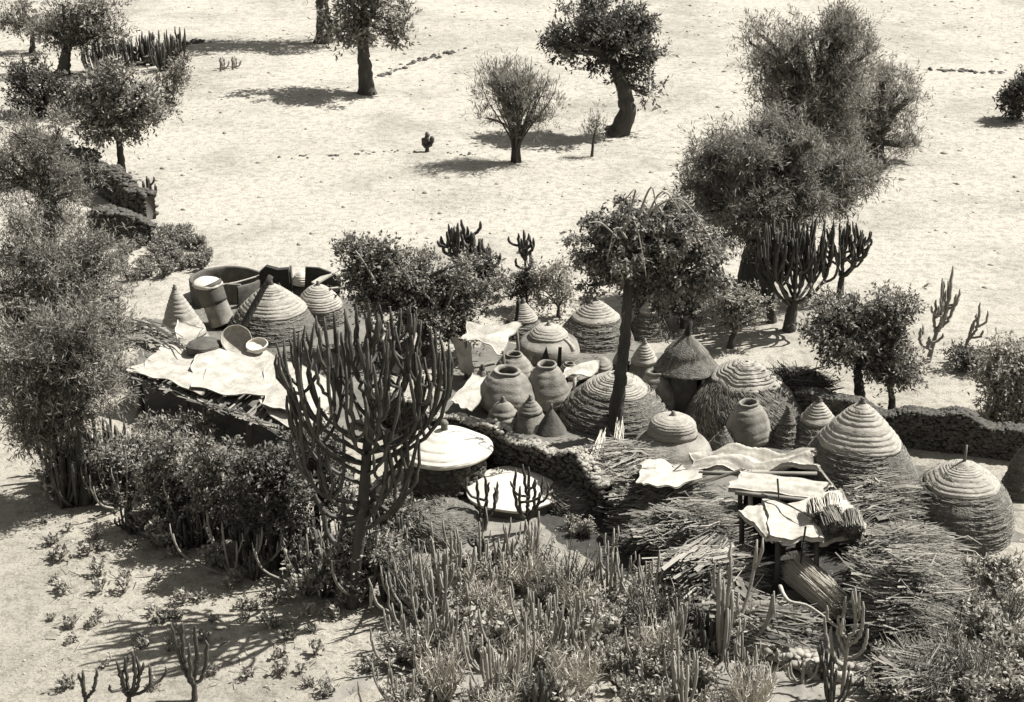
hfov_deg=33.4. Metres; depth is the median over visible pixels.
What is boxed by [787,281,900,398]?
tree
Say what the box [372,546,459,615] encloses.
stem cactus
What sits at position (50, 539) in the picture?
leafy plant
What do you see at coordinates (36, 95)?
bush
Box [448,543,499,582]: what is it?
leafy plant
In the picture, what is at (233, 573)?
leafy plant
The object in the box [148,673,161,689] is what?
leafy plant
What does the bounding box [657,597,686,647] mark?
stem cactus
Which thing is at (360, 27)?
tree
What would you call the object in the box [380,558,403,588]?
stem cactus
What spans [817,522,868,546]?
reed mat
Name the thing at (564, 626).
stem cactus
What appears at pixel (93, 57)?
stem cactus
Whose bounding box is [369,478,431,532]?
leafy shrub
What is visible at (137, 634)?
leafy plant
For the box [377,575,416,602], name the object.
leafy plant
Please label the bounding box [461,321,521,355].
hide canopy
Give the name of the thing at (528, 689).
twiggy shrub
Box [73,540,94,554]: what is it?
leafy plant
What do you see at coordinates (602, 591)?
leafy plant
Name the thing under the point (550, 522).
shaded soil
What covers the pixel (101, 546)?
leafy plant
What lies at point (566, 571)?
twiggy shrub
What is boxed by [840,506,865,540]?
straw roll
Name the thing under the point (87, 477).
stem cactus
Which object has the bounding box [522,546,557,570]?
leafy plant
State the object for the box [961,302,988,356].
candelabra cactus
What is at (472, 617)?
leafy plant
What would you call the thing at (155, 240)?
leafy plant
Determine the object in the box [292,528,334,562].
leafy plant
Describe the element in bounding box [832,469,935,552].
brushwood heap
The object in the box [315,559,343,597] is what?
stem cactus
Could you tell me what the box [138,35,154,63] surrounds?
stem cactus
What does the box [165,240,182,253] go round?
leafy plant
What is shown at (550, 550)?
leafy plant
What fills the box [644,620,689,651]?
leafy plant
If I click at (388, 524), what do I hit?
stem cactus
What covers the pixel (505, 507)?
storehouse
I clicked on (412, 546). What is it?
stem cactus
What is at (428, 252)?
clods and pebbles
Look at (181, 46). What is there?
stem cactus
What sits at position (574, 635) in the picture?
stem cactus
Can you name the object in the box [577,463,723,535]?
brushwood heap
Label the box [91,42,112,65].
stem cactus
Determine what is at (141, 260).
leafy plant
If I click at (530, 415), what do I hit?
granary
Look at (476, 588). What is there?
twiggy shrub
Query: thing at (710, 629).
stem cactus
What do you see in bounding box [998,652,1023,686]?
leafy plant
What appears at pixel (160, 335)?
stick pile
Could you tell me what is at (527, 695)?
twiggy shrub
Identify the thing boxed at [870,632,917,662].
leafy plant
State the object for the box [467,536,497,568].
stem cactus
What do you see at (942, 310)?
candelabra cactus
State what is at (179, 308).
granary
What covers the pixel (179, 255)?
leafy plant
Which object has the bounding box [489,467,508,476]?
leafy plant
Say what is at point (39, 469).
leafy plant
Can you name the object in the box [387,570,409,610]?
stem cactus
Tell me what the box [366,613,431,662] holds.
leafy plant
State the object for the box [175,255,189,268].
leafy plant
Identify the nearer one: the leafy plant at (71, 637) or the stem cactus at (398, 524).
the leafy plant at (71, 637)
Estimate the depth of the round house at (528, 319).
58.06 m
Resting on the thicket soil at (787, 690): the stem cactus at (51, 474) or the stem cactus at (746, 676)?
the stem cactus at (746, 676)
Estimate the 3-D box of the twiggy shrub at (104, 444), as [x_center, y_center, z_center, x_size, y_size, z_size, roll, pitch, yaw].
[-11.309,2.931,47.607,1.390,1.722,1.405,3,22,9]
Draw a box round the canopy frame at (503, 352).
[464,331,519,379]
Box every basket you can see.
[186,336,222,355]
[221,325,251,351]
[246,337,267,352]
[292,271,304,286]
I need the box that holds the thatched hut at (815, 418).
[795,396,834,448]
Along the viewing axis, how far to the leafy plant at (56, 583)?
42.31 m
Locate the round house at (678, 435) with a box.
[632,411,712,464]
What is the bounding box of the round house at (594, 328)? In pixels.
[562,296,634,353]
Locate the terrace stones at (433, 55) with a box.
[374,47,466,77]
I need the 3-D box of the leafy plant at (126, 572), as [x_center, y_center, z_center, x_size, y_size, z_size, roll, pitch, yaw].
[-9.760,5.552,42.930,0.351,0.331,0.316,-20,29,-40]
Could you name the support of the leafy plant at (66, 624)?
on the ground
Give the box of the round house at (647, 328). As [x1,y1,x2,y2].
[630,298,674,342]
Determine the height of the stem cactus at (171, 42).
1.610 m
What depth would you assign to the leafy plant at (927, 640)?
39.34 m
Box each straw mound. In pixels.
[402,493,481,552]
[549,479,591,516]
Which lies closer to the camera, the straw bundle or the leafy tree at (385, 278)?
the straw bundle
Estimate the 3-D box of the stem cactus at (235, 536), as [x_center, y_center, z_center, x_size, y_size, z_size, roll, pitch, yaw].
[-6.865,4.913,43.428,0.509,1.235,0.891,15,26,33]
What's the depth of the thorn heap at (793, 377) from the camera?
52.54 m
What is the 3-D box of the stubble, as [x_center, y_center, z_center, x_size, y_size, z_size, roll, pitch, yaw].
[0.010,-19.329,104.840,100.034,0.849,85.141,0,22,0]
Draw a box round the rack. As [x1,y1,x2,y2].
[566,372,597,388]
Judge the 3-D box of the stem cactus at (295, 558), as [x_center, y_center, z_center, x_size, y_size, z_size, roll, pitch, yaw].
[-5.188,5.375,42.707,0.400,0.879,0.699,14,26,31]
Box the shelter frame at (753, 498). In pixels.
[699,467,864,596]
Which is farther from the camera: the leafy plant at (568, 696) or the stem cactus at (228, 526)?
the stem cactus at (228, 526)
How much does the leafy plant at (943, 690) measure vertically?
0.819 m
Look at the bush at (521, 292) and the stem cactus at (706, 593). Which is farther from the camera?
the bush at (521, 292)
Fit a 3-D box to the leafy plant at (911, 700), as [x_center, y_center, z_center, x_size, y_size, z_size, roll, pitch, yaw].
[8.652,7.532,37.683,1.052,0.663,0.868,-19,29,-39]
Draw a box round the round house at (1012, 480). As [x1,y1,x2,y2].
[1001,444,1023,502]
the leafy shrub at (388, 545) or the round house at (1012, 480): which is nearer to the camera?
the leafy shrub at (388, 545)
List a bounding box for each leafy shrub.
[79,424,159,499]
[127,419,212,523]
[131,401,227,448]
[176,428,260,545]
[206,441,321,571]
[267,408,358,528]
[313,521,410,596]
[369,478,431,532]
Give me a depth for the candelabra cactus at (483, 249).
62.33 m
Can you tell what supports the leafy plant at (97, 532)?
on the ground
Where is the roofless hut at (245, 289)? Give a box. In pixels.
[189,266,260,307]
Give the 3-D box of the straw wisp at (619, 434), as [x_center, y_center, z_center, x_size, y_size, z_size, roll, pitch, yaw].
[3.050,2.300,48.527,0.282,0.607,0.923,2,22,6]
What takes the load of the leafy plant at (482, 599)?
on the ground
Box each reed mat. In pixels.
[135,325,174,352]
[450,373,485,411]
[451,337,473,375]
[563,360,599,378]
[687,443,820,476]
[728,470,833,497]
[738,503,783,543]
[762,499,823,543]
[786,490,854,511]
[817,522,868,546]
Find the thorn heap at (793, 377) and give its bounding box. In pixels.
[768,358,844,391]
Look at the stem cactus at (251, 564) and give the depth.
42.65 m
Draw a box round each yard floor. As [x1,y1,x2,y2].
[119,296,390,455]
[426,341,1023,657]
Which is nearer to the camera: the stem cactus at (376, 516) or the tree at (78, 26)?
the stem cactus at (376, 516)
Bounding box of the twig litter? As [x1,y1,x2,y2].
[50,306,1023,701]
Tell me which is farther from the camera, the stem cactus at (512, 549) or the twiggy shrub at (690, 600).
the stem cactus at (512, 549)
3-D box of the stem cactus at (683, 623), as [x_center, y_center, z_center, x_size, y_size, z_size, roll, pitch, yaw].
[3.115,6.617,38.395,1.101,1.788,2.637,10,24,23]
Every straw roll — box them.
[805,495,824,526]
[818,504,844,538]
[821,490,842,515]
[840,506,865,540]
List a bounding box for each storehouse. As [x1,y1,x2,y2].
[396,419,493,499]
[466,465,555,519]
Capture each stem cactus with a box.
[37,422,69,464]
[44,448,78,507]
[49,453,80,509]
[53,428,89,483]
[67,454,99,499]
[80,42,103,76]
[80,452,149,509]
[80,460,98,504]
[82,412,111,450]
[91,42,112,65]
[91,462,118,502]
[92,421,125,445]
[102,43,127,70]
[108,37,129,67]
[114,501,132,529]
[117,48,131,68]
[118,36,133,66]
[121,506,137,534]
[129,428,160,462]
[130,36,147,64]
[133,46,145,64]
[136,444,152,462]
[138,30,159,65]
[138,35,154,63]
[138,176,156,191]
[150,41,176,71]
[158,39,176,67]
[162,491,186,517]
[163,483,253,531]
[164,26,185,64]
[166,511,195,548]
[168,34,177,60]
[169,510,282,575]
[171,497,198,515]
[172,510,192,528]
[176,497,202,547]
[179,524,193,549]
[190,516,213,547]
[196,494,222,544]
[204,510,278,557]
[219,57,229,69]
[224,508,238,531]
[228,525,258,567]
[231,56,241,68]
[242,521,267,557]
[242,548,269,580]
[247,521,264,546]
[252,519,345,584]
[261,525,292,570]
[266,524,331,553]
[276,515,301,554]
[294,555,307,582]
[295,546,316,577]
[297,511,325,551]
[297,533,324,574]
[310,541,325,550]
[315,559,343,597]
[317,521,329,534]
[317,537,333,566]
[318,517,377,607]
[337,523,347,541]
[346,522,407,548]
[347,557,372,594]
[357,658,414,701]
[367,509,386,525]
[370,603,458,674]
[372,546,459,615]
[373,520,389,538]
[374,559,400,601]
[376,513,408,542]
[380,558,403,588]
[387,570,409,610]
[388,560,493,635]
[393,678,433,701]
[397,538,414,566]
[412,592,468,646]
[413,541,476,616]
[414,664,456,697]
[417,522,471,592]
[425,625,449,658]
[429,507,521,577]
[458,688,477,701]
[461,644,508,669]
[462,623,531,700]
[464,590,574,676]
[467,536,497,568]
[467,555,513,600]
[484,613,523,640]
[491,532,532,584]
[497,511,539,573]
[509,581,564,646]
[519,670,556,701]
[544,590,598,654]
[544,617,566,641]
[567,608,599,654]
[595,526,631,601]
[608,652,635,689]
[616,547,662,601]
[624,600,687,685]
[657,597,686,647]
[660,636,705,701]
[680,625,702,638]
[683,641,712,653]
[687,630,705,663]
[688,668,702,696]
[689,570,716,595]
[691,605,705,636]
[691,610,724,654]
[694,605,715,627]
[703,589,715,599]
[706,639,716,653]
[710,585,721,599]
[712,538,775,660]
[724,616,767,681]
[743,666,772,692]
[772,638,792,664]
[783,658,818,684]
[817,641,839,679]
[824,652,851,701]
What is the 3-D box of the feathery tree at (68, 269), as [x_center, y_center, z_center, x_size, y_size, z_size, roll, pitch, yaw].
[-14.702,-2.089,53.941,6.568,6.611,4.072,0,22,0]
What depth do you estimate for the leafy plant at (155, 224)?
68.83 m
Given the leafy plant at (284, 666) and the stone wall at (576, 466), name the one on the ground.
the leafy plant at (284, 666)
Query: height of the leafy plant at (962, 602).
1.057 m
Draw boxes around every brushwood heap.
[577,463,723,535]
[582,434,676,499]
[611,491,759,567]
[630,529,784,611]
[661,576,829,660]
[820,515,981,652]
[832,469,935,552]
[853,630,976,701]
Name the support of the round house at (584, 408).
on the yard floor at (570, 436)
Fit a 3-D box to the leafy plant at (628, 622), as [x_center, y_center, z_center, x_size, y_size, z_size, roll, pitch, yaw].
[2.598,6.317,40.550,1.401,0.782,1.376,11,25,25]
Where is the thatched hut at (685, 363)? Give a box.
[653,321,717,412]
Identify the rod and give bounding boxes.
[761,493,818,521]
[777,479,779,499]
[800,526,806,562]
[816,464,837,489]
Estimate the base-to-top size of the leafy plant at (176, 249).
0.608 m
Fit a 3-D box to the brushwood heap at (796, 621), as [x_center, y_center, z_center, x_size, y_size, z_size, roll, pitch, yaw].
[5.514,6.290,40.230,4.234,1.412,3.152,13,25,28]
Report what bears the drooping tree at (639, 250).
on the yard floor at (570, 436)
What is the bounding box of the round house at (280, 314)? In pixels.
[226,280,321,347]
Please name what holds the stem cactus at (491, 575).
on the thicket soil at (787, 690)
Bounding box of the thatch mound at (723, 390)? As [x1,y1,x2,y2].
[682,359,803,445]
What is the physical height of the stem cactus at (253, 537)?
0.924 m
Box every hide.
[126,342,206,395]
[190,348,281,395]
[258,399,329,432]
[262,361,331,414]
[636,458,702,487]
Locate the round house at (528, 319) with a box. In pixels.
[504,298,540,341]
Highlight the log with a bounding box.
[690,468,744,486]
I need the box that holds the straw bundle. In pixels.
[780,549,851,620]
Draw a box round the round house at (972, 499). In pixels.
[913,445,1014,556]
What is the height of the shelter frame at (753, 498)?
1.609 m
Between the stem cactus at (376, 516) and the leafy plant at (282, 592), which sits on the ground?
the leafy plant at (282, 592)
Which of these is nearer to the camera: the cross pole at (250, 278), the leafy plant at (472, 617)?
the leafy plant at (472, 617)
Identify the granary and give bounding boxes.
[161,284,208,346]
[192,276,233,328]
[476,364,487,376]
[487,396,516,429]
[513,394,544,434]
[537,403,566,436]
[612,351,629,371]
[771,406,797,449]
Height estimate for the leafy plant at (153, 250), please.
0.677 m
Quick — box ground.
[0,0,1023,701]
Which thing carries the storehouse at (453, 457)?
on the yard floor at (570, 436)
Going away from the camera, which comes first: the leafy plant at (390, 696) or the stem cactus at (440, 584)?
the leafy plant at (390, 696)
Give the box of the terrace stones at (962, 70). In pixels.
[868,67,1006,73]
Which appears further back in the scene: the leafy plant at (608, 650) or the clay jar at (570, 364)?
the clay jar at (570, 364)
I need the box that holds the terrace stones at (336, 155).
[278,150,475,158]
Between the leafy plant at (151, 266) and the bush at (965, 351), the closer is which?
the bush at (965, 351)
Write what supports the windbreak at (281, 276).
attached to the fence post
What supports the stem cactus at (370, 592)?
on the ground
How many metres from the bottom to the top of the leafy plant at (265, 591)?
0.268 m
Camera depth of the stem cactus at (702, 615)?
39.64 m
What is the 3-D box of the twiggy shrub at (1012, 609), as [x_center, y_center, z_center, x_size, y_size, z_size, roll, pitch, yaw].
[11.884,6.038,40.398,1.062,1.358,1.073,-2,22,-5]
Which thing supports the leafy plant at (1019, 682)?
on the thicket soil at (787, 690)
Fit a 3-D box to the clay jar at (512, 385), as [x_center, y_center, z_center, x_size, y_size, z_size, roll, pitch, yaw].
[-0.079,1.136,52.691,1.987,1.300,1.996,0,22,0]
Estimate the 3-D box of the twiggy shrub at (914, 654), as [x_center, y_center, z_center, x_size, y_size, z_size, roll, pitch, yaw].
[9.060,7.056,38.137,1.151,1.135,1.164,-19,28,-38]
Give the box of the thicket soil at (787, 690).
[322,497,1023,701]
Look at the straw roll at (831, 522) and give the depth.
41.40 m
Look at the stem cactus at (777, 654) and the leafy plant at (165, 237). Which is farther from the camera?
the leafy plant at (165, 237)
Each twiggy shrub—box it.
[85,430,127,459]
[205,534,233,567]
[232,551,263,577]
[378,539,444,608]
[392,562,443,619]
[396,556,431,587]
[410,629,471,701]
[435,619,481,676]
[461,566,504,601]
[467,668,523,701]
[474,579,513,625]
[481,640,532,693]
[493,663,549,701]
[497,539,552,593]
[501,611,554,664]
[505,656,560,701]
[509,528,551,565]
[518,560,565,610]
[539,533,596,603]
[544,652,592,694]
[548,631,610,695]
[555,571,604,616]
[571,539,614,588]
[622,565,686,631]
[635,609,682,663]
[658,583,703,621]
[722,677,760,701]
[725,654,785,701]
[728,662,779,701]
[895,637,945,676]
[904,647,959,701]
[910,625,969,667]
[927,608,966,642]
[937,614,976,646]
[942,622,998,680]
[957,609,986,637]
[958,574,987,610]
[967,631,1006,667]
[995,583,1023,625]
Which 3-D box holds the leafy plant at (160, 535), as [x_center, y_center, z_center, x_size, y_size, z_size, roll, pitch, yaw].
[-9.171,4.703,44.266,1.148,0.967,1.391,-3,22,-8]
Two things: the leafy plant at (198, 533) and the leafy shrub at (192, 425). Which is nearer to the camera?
the leafy plant at (198, 533)
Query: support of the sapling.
on the ground
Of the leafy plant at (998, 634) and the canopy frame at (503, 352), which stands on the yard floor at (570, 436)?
the canopy frame at (503, 352)
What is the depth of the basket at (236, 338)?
53.64 m
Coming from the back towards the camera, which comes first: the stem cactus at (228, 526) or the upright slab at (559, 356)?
the upright slab at (559, 356)
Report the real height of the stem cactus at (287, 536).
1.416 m
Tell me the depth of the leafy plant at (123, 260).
64.50 m
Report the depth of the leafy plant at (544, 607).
41.10 m
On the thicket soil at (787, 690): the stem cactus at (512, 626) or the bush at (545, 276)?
the stem cactus at (512, 626)
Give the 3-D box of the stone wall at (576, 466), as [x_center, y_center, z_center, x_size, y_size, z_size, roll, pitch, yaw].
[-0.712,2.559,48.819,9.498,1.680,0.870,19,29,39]
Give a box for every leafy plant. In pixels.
[29,461,54,499]
[31,458,53,481]
[36,532,64,543]
[39,512,50,521]
[44,549,57,557]
[44,612,57,620]
[49,572,57,580]
[50,578,64,589]
[50,673,80,689]
[53,542,73,563]
[58,613,81,628]
[59,581,71,595]
[63,522,75,532]
[65,631,79,643]
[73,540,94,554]
[82,476,111,501]
[84,434,124,459]
[85,524,101,539]
[86,556,105,575]
[87,541,99,549]
[87,609,103,626]
[91,576,109,591]
[93,607,105,615]
[96,479,134,506]
[98,539,110,551]
[98,658,109,666]
[101,425,144,445]
[113,241,134,257]
[113,573,130,592]
[115,236,138,252]
[116,239,139,252]
[116,254,135,269]
[117,268,135,280]
[120,567,131,577]
[123,475,145,500]
[124,505,163,531]
[124,535,138,545]
[127,451,157,477]
[128,268,142,280]
[130,628,144,639]
[131,233,148,247]
[135,255,148,266]
[135,260,157,276]
[136,257,152,265]
[136,514,180,549]
[136,630,151,648]
[140,242,163,257]
[141,519,171,538]
[143,262,158,276]
[143,603,157,614]
[144,241,157,252]
[146,582,159,591]
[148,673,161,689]
[149,237,164,244]
[149,257,173,277]
[150,230,163,239]
[150,252,167,265]
[152,221,157,231]
[152,569,163,580]
[152,601,172,622]
[154,223,168,236]
[156,606,180,617]
[160,222,173,229]
[160,234,169,242]
[160,242,176,255]
[162,240,177,253]
[162,259,178,272]
[162,544,186,557]
[163,227,183,239]
[164,635,179,651]
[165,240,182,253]
[166,250,179,263]
[167,248,185,261]
[169,224,184,238]
[169,232,178,241]
[169,586,190,603]
[171,248,183,262]
[171,496,188,515]
[173,236,185,246]
[173,623,185,632]
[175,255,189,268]
[175,609,186,618]
[176,230,194,247]
[177,224,191,235]
[179,222,196,232]
[181,251,196,265]
[186,233,206,248]
[189,509,218,538]
[189,587,206,599]
[190,250,206,266]
[190,252,213,269]
[191,233,208,249]
[196,247,211,255]
[196,539,227,567]
[197,630,211,641]
[200,662,222,675]
[204,247,212,257]
[207,613,220,622]
[218,573,233,589]
[220,568,239,585]
[233,514,260,549]
[234,593,248,608]
[236,608,251,618]
[237,666,256,676]
[249,593,260,610]
[255,608,274,629]
[259,586,269,594]
[265,591,278,603]
[269,584,290,601]
[269,656,290,675]
[270,642,289,658]
[272,613,284,627]
[275,626,299,640]
[277,535,328,574]
[277,548,334,596]
[286,613,298,626]
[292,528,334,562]
[295,662,308,674]
[298,675,317,687]
[299,600,319,617]
[303,622,320,633]
[308,638,327,656]
[318,670,338,697]
[319,599,339,618]
[322,597,339,610]
[329,568,375,602]
[355,656,381,671]
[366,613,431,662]
[375,667,426,701]
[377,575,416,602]
[388,691,424,701]
[389,536,407,563]
[395,607,471,660]
[408,619,452,656]
[411,616,446,654]
[416,652,450,689]
[429,652,464,697]
[440,548,477,572]
[446,568,507,614]
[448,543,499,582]
[449,594,493,630]
[451,597,502,622]
[455,680,512,701]
[468,616,509,650]
[473,613,523,663]
[488,546,517,566]
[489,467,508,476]
[493,602,529,646]
[503,601,536,616]
[504,573,527,589]
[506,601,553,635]
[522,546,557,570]
[526,587,567,614]
[530,568,560,599]
[531,556,558,583]
[533,666,569,697]
[534,533,560,564]
[536,625,579,666]
[537,668,588,701]
[543,494,557,508]
[544,553,593,595]
[544,631,601,679]
[545,484,560,497]
[551,676,602,701]
[562,511,583,529]
[563,591,611,635]
[567,575,621,608]
[569,519,584,535]
[569,588,610,613]
[571,515,596,534]
[577,522,596,537]
[585,610,638,658]
[590,587,614,616]
[592,634,627,670]
[594,596,646,631]
[610,661,656,701]
[617,566,669,610]
[628,627,667,663]
[628,627,701,677]
[631,681,676,701]
[643,600,669,630]
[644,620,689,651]
[654,667,691,699]
[655,615,691,631]
[656,611,692,651]
[679,641,726,680]
[684,658,722,692]
[695,683,733,701]
[730,653,768,686]
[733,598,783,630]
[864,668,916,701]
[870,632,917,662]
[875,637,914,669]
[886,678,915,701]
[912,631,943,647]
[919,670,956,700]
[926,654,964,695]
[931,627,977,663]
[935,674,979,697]
[936,661,993,701]
[941,601,964,628]
[947,574,985,610]
[953,670,995,701]
[954,552,972,570]
[954,552,986,582]
[957,558,987,581]
[957,584,1005,633]
[957,679,995,701]
[966,584,998,610]
[969,552,1001,572]
[972,627,1009,662]
[972,644,1011,682]
[973,553,1012,578]
[978,631,1021,667]
[979,612,997,635]
[981,621,1023,656]
[984,616,1023,656]
[989,566,1023,594]
[990,547,1023,582]
[990,613,1020,629]
[990,669,1023,701]
[992,671,1017,698]
[996,585,1023,608]
[997,623,1023,646]
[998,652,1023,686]
[1000,612,1023,659]
[1004,619,1023,647]
[1004,659,1023,676]
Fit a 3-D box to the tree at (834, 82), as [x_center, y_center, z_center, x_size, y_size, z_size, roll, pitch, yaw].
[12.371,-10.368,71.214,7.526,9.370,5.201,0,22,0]
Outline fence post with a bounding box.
[289,265,292,289]
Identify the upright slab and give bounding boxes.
[540,346,548,360]
[557,347,561,367]
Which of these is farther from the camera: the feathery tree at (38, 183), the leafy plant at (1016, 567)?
the feathery tree at (38, 183)
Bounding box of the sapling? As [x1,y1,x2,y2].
[578,97,607,156]
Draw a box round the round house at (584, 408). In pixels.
[560,369,669,439]
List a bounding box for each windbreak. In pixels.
[259,264,290,291]
[304,266,340,295]
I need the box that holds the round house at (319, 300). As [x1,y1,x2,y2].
[300,281,344,330]
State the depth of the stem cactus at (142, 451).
46.91 m
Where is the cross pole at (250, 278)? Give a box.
[223,275,258,284]
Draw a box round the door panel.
[224,283,240,303]
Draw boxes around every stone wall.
[45,134,158,219]
[86,204,154,245]
[373,387,614,518]
[745,642,864,684]
[792,386,1023,460]
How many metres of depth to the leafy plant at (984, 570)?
42.50 m
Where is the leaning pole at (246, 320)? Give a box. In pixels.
[240,275,272,327]
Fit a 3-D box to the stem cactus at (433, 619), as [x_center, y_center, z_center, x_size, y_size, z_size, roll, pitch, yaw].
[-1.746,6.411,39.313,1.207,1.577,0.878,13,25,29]
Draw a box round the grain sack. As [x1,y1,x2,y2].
[709,426,734,450]
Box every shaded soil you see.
[536,512,648,588]
[753,540,864,632]
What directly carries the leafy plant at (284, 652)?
on the ground
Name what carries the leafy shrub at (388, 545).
on the ground
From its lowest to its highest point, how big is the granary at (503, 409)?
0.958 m
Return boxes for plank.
[311,268,338,283]
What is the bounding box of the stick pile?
[120,317,186,347]
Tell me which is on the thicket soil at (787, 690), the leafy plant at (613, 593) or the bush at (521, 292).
the leafy plant at (613, 593)
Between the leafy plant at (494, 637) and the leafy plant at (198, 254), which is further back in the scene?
the leafy plant at (198, 254)
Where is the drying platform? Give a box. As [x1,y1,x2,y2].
[127,346,328,453]
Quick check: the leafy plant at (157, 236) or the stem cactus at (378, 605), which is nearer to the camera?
the stem cactus at (378, 605)
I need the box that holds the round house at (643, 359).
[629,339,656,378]
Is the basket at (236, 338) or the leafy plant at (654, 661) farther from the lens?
the basket at (236, 338)
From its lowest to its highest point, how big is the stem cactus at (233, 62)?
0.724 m
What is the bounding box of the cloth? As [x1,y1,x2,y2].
[175,320,203,345]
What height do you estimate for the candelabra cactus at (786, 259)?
4.217 m
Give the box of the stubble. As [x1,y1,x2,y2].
[0,0,1023,261]
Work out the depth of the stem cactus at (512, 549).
42.30 m
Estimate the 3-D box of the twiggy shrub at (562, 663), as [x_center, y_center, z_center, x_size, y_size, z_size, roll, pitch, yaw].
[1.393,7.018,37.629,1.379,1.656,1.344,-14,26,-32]
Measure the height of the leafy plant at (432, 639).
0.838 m
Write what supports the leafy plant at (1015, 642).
on the thicket soil at (787, 690)
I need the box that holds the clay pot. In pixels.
[595,356,612,372]
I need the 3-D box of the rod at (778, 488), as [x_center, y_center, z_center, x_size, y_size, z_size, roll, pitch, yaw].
[6.694,3.537,42.900,0.123,0.704,0.053,5,23,13]
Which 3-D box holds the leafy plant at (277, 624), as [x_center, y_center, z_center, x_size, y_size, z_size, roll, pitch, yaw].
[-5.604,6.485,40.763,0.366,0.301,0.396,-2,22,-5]
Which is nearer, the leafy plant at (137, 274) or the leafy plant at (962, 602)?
the leafy plant at (962, 602)
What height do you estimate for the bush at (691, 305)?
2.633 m
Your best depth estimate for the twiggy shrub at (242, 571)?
42.76 m
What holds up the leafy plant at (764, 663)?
on the thicket soil at (787, 690)
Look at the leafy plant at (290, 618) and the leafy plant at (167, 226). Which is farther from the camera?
the leafy plant at (167, 226)
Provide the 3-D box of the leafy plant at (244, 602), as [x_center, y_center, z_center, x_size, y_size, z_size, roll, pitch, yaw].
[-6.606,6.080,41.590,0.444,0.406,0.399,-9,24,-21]
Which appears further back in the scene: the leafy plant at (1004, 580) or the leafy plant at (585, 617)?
the leafy plant at (1004, 580)
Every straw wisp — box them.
[590,428,605,460]
[614,416,623,442]
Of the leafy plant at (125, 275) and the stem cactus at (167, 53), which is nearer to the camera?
the leafy plant at (125, 275)
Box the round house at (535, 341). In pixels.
[519,321,579,365]
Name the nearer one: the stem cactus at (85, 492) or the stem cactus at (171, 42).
the stem cactus at (85, 492)
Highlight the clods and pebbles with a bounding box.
[0,0,1023,701]
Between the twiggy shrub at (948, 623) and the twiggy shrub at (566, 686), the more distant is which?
the twiggy shrub at (948, 623)
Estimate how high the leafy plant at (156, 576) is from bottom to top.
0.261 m
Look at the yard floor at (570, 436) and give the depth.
50.94 m
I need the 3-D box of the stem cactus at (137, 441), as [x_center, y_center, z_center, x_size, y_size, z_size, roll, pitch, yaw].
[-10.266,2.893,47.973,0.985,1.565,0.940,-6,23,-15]
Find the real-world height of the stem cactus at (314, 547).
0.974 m
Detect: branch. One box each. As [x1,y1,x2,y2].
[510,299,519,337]
[564,338,574,351]
[713,500,743,508]
[778,584,824,617]
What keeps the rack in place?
on the yard floor at (570, 436)
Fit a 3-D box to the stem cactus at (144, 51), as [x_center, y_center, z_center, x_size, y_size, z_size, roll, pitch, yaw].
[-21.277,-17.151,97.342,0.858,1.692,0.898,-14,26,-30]
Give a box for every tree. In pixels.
[0,0,61,52]
[0,97,117,255]
[0,181,152,368]
[0,281,158,506]
[19,0,140,75]
[44,52,183,171]
[303,0,422,95]
[313,0,333,43]
[327,229,517,358]
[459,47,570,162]
[535,0,678,137]
[556,186,739,439]
[659,92,905,303]
[693,280,780,348]
[722,0,897,172]
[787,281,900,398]
[827,50,939,168]
[842,278,937,409]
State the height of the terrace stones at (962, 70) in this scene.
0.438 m
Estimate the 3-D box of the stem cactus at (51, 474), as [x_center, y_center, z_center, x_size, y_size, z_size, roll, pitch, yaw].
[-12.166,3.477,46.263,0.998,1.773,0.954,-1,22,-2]
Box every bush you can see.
[0,50,85,118]
[147,48,198,106]
[446,246,508,299]
[496,255,548,304]
[520,249,585,317]
[620,286,730,338]
[933,337,988,373]
[962,327,1023,422]
[987,63,1023,122]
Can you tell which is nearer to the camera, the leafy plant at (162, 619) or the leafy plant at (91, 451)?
the leafy plant at (162, 619)
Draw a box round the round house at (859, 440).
[788,397,918,502]
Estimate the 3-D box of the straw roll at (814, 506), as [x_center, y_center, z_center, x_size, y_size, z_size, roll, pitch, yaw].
[7.525,3.943,42.092,0.470,0.576,0.807,0,22,0]
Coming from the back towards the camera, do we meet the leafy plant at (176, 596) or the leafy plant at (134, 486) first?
the leafy plant at (134, 486)
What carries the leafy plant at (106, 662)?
on the ground
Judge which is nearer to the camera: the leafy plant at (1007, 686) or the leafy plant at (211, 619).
the leafy plant at (1007, 686)
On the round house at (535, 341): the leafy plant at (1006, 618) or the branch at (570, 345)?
the branch at (570, 345)
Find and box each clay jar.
[291,285,304,296]
[479,364,535,412]
[496,350,533,377]
[529,359,569,412]
[560,361,580,380]
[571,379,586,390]
[642,368,674,410]
[726,398,770,447]
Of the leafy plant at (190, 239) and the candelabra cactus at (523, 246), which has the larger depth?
the leafy plant at (190, 239)
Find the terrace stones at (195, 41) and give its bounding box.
[165,38,211,48]
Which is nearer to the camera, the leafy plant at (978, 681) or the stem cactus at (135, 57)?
the leafy plant at (978, 681)
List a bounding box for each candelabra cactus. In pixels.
[77,668,98,701]
[108,651,167,701]
[170,623,208,701]
[273,303,453,609]
[313,457,409,597]
[421,131,433,151]
[437,219,487,267]
[464,475,498,530]
[472,238,500,276]
[507,230,534,269]
[510,464,549,529]
[755,250,776,323]
[757,217,840,332]
[823,588,868,697]
[825,221,872,299]
[918,266,960,362]
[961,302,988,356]
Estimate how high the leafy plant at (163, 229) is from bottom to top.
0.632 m

